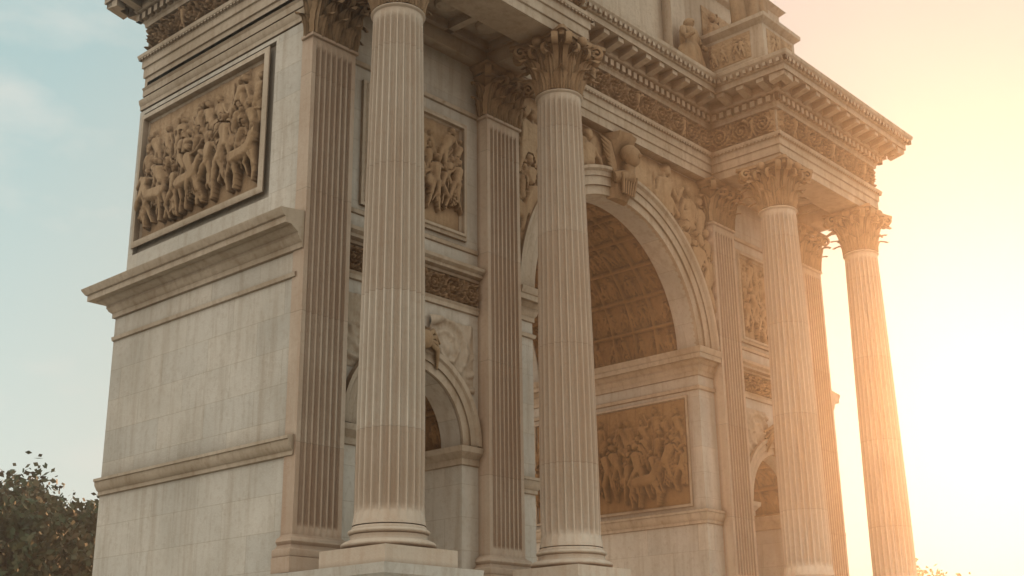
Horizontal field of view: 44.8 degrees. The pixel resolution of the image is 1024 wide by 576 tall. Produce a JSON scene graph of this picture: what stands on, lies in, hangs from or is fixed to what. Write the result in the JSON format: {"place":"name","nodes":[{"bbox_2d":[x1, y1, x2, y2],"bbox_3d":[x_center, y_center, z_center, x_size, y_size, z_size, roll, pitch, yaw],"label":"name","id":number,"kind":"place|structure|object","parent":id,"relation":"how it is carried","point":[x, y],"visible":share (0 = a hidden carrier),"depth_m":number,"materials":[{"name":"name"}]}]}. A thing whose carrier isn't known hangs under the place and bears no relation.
{"place":"outdoors","nodes":[
{"label":"outdoors","id":0,"kind":"place"},
{"bbox_2d":[368,0,431,15],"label":"column capital","id":1,"kind":"object","parent":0,"point":[422,5],"visible":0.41,"depth_m":25.61,"materials":[{"name":"beige stone"}]},
{"bbox_2d":[0,0,1023,575],"label":"sky","id":2,"kind":"structure","parent":0,"point":[949,74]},
{"bbox_2d":[509,24,605,97],"bbox_3d":[1.107,-5.144,29.720,2.171,1.350,2.171,-16,-24,39],"label":"column capital","id":3,"kind":"object","parent":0,"point":[562,56],"visible":0.91,"depth_m":29.25,"materials":[{"name":"beige stone"}]},
{"bbox_2d":[678,18,707,67],"bbox_3d":[5.595,-7.255,38.554,1.248,2.500,1.394,-16,-24,39],"label":"attic statue","id":4,"kind":"object","parent":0,"point":[691,45],"visible":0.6,"depth_m":38.29,"materials":[{"name":"beige stone"}]},
{"bbox_2d":[701,5,728,34],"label":"attic relief","id":5,"kind":"object","parent":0,"point":[711,21],"visible":0.12,"depth_m":41.43},
{"bbox_2d":[729,0,767,23],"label":"attic statue","id":6,"kind":"object","parent":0,"point":[741,9],"visible":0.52,"depth_m":38.82,"materials":[{"name":"beige stone"}]},
{"label":"ground","id":7,"kind":"structure","parent":0,"visible":0},
{"bbox_2d":[0,498,27,575],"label":"park tree","id":8,"kind":"object","parent":7,"relation":"on","point":[1,565],"visible":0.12,"depth_m":52.46,"materials":[{"name":"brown plant"}]},
{"bbox_2d":[0,479,95,575],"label":"park tree","id":9,"kind":"object","parent":7,"relation":"on","point":[23,528],"visible":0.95,"depth_m":51.62,"materials":[{"name":"green plant"}]},
{"bbox_2d":[0,451,98,574],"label":"park tree","id":10,"kind":"object","parent":7,"relation":"on","point":[89,516],"visible":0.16,"depth_m":59.02,"materials":[{"name":"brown plant"}]},
{"bbox_2d":[916,558,970,575],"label":"park tree","id":11,"kind":"object","parent":7,"relation":"on","point":[930,570],"visible":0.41,"depth_m":78.43,"materials":[{"name":"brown plant"}]},
{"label":"platform steps","id":12,"kind":"object","parent":7,"relation":"on","visible":0},
{"bbox_2d":[263,561,483,575],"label":"pedestals","id":13,"kind":"object","parent":12,"relation":"on","point":[383,568],"visible":1,"depth_m":21.24,"materials":[{"name":"stone"}]},
{"bbox_2d":[319,2,457,568],"bbox_3d":[-2.295,-0.306,24.058,1.760,11.300,1.760,-16,-24,39],"label":"column shaft","id":14,"kind":"object","parent":13,"relation":"on","point":[389,524],"visible":1,"depth_m":23.30,"materials":[{"name":"beige stone"}]},
{"bbox_2d":[513,88,630,575],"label":"column shaft","id":15,"kind":"object","parent":13,"relation":"on","point":[571,544],"visible":1,"depth_m":27.05,"materials":[{"name":"beige stone"}]},
{"bbox_2d":[758,205,834,575],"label":"column shaft","id":16,"kind":"object","parent":13,"relation":"on","point":[805,535],"visible":1,"depth_m":34.36,"materials":[{"name":"beige stone"}]},
{"bbox_2d":[735,154,812,212],"bbox_3d":[7.833,-2.891,36.826,2.171,1.350,2.171,-16,-24,39],"label":"column capital","id":17,"kind":"object","parent":16,"relation":"on","point":[777,180],"visible":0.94,"depth_m":36.35,"materials":[{"name":"beige stone"}]},
{"bbox_2d":[843,249,917,575],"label":"column shaft","id":18,"kind":"object","parent":13,"relation":"on","point":[892,549],"visible":1,"depth_m":38.11,"materials":[{"name":"beige stone"}]},
{"bbox_2d":[821,203,891,255],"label":"column capital","id":19,"kind":"object","parent":18,"relation":"on","point":[858,227],"visible":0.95,"depth_m":40.03,"materials":[{"name":"beige stone"}]},
{"bbox_2d":[137,0,783,575],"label":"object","id":20,"kind":"object","parent":12,"relation":"on","point":[451,506],"visible":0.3,"depth_m":30.26,"materials":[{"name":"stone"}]},
{"bbox_2d":[92,23,302,575],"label":"end wall courses","id":21,"kind":"object","parent":20,"relation":"attached to","point":[212,379],"visible":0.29,"depth_m":26.30,"materials":[{"name":"stone"}]},
{"bbox_2d":[355,396,440,455],"bbox_3d":[-4.633,3.053,28.880,5.370,1.725,3.449,-16,-24,39],"label":"side vault","id":22,"kind":"object","parent":20,"relation":"attached to","point":[432,437],"visible":0.01,"depth_m":28.35,"materials":[{"name":"stone"}]},
{"bbox_2d":[347,292,474,394],"bbox_3d":[-2.079,1.119,27.075,0.263,1.800,4.100,-16,-24,39],"label":"side spandrel relief","id":23,"kind":"object","parent":20,"relation":"attached to","point":[456,344],"visible":0.51,"depth_m":27.93,"materials":[{"name":"stone"}]},
{"bbox_2d":[349,244,479,307],"bbox_3d":[-2.132,-0.279,27.528,0.219,0.560,4.180,-16,-24,39],"label":"bay frieze","id":24,"kind":"object","parent":20,"relation":"attached to","point":[451,288],"visible":0.57,"depth_m":28.24,"materials":[{"name":"beige stone"}]},
{"bbox_2d":[130,46,768,525],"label":"panel frames","id":25,"kind":"structure","parent":20,"relation":"attached to","point":[222,78],"depth_m":29.26,"materials":[{"name":"stone"}]},
{"bbox_2d":[134,63,263,237],"bbox_3d":[-7.308,-3.180,28.769,4.710,3.060,0.300,-16,-24,39],"label":"end relief panel","id":26,"kind":"object","parent":25,"relation":"attached to","point":[202,152],"visible":0.99,"depth_m":28.55,"materials":[{"name":"beige stone"}]},
{"bbox_2d":[424,117,462,230],"bbox_3d":[-2.128,-2.890,28.393,0.270,2.600,2.900,-16,-24,39],"label":"bay relief panel","id":27,"kind":"object","parent":25,"relation":"attached to","point":[443,169],"visible":0.4,"depth_m":28.97,"materials":[{"name":"beige stone"}]},
{"bbox_2d":[535,398,690,522],"bbox_3d":[2.797,5.169,36.804,5.600,3.000,0.300,-16,-24,39],"label":"passage relief panel","id":28,"kind":"object","parent":25,"relation":"attached to","point":[642,457],"visible":0.59,"depth_m":35.95,"materials":[{"name":"stone"}]},
{"bbox_2d":[740,258,767,344],"bbox_3d":[8.082,0.531,39.179,0.270,2.600,2.900,-16,-24,39],"label":"bay relief panel","id":29,"kind":"object","parent":25,"relation":"attached to","point":[753,297],"visible":0.48,"depth_m":38.59,"materials":[{"name":"beige stone"}]},
{"bbox_2d":[81,0,858,542],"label":"mouldings","id":30,"kind":"object","parent":20,"relation":"attached to","point":[469,32],"visible":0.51,"depth_m":29.07,"materials":[{"name":"stone"}]},
{"bbox_2d":[104,0,912,209],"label":"entablature","id":31,"kind":"structure","parent":20,"relation":"on","point":[651,66],"depth_m":36.51,"materials":[{"name":"stone"}]},
{"bbox_2d":[144,0,228,49],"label":"frieze relief","id":32,"kind":"object","parent":31,"relation":"attached to","point":[192,11],"visible":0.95,"depth_m":30.88},
{"bbox_2d":[568,0,587,9],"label":"frieze relief","id":33,"kind":"object","parent":31,"relation":"attached to","point":[579,3],"visible":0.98,"depth_m":30.03},
{"bbox_2d":[583,65,712,150],"bbox_3d":[3.163,-5.496,34.979,0.267,0.740,8.940,-16,-24,39],"label":"frieze relief","id":34,"kind":"object","parent":31,"relation":"attached to","point":[631,98],"visible":0.6,"depth_m":35.85},
{"bbox_2d":[599,0,800,73],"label":"attic","id":35,"kind":"object","parent":31,"relation":"on","point":[663,20],"visible":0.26,"depth_m":38.82,"materials":[{"name":"stone"}]},
{"bbox_2d":[708,31,751,71],"bbox_3d":[6.700,-7.330,38.376,1.500,0.900,0.113,-16,-24,39],"label":"pedestal relief","id":36,"kind":"object","parent":35,"relation":"attached to","point":[730,51],"visible":1,"depth_m":38.37},
{"bbox_2d":[766,28,791,53],"bbox_3d":[8.310,-7.379,38.292,0.113,0.900,1.500,-16,-24,39],"label":"pedestal relief","id":37,"kind":"object","parent":35,"relation":"attached to","point":[775,42],"visible":0.56,"depth_m":38.05},
{"bbox_2d":[709,109,775,152],"bbox_3d":[6.890,-4.737,37.433,2.260,0.740,0.232,-16,-24,39],"label":"frieze relief","id":38,"kind":"object","parent":31,"relation":"attached to","point":[744,130],"visible":1,"depth_m":37.38},
{"bbox_2d":[777,110,876,186],"bbox_3d":[10.015,-4.301,38.881,0.254,0.740,6.100,-16,-24,39],"label":"frieze relief","id":39,"kind":"object","parent":31,"relation":"attached to","point":[806,136],"visible":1,"depth_m":38.60},
{"bbox_2d":[270,31,849,575],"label":"pilasters","id":40,"kind":"object","parent":20,"relation":"attached to","point":[312,493],"visible":0.99,"depth_m":27.60,"materials":[{"name":"stone"}]},
{"bbox_2d":[295,0,830,271],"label":"pilaster capitals","id":41,"kind":"object","parent":20,"relation":"attached to","point":[502,97],"visible":0.96,"depth_m":30.69,"materials":[{"name":"beige stone"}]},
{"bbox_2d":[425,130,775,456],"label":"keystones","id":42,"kind":"object","parent":20,"relation":"attached to","point":[622,153],"visible":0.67,"depth_m":34.08,"materials":[{"name":"beige stone"}]},
{"bbox_2d":[532,202,676,368],"bbox_3d":[0.407,-0.088,35.876,5.370,3.784,7.569,-16,-24,39],"label":"coffered vault","id":43,"kind":"object","parent":20,"relation":"attached to","point":[632,318],"visible":0.18,"depth_m":37.10,"materials":[{"name":"stone"}]},
{"bbox_2d":[519,95,715,317],"bbox_3d":[2.969,-1.644,33.941,0.270,5.340,8.720,-16,-24,39],"label":"spandrel relief","id":44,"kind":"object","parent":20,"relation":"attached to","point":[677,195],"visible":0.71,"depth_m":35.87},
{"bbox_2d":[746,407,768,453],"bbox_3d":[8.137,4.538,37.855,0.280,1.800,4.100,-16,-24,39],"label":"side spandrel relief","id":45,"kind":"object","parent":20,"relation":"attached to","point":[757,423],"visible":0.36,"depth_m":37.18,"materials":[{"name":"stone"}]},
{"bbox_2d":[744,373,771,398],"bbox_3d":[8.115,3.156,38.358,0.213,0.560,4.180,-16,-24,39],"label":"bay frieze","id":46,"kind":"object","parent":20,"relation":"attached to","point":[757,385],"visible":0.42,"depth_m":37.65,"materials":[{"name":"beige stone"}]},
{"bbox_2d":[754,461,779,516],"bbox_3d":[5.576,6.474,39.666,5.370,1.725,3.449,-16,-24,39],"label":"side vault","id":47,"kind":"object","parent":20,"relation":"attached to","point":[766,489],"visible":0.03,"depth_m":39.34,"materials":[{"name":"stone"}]}
]}

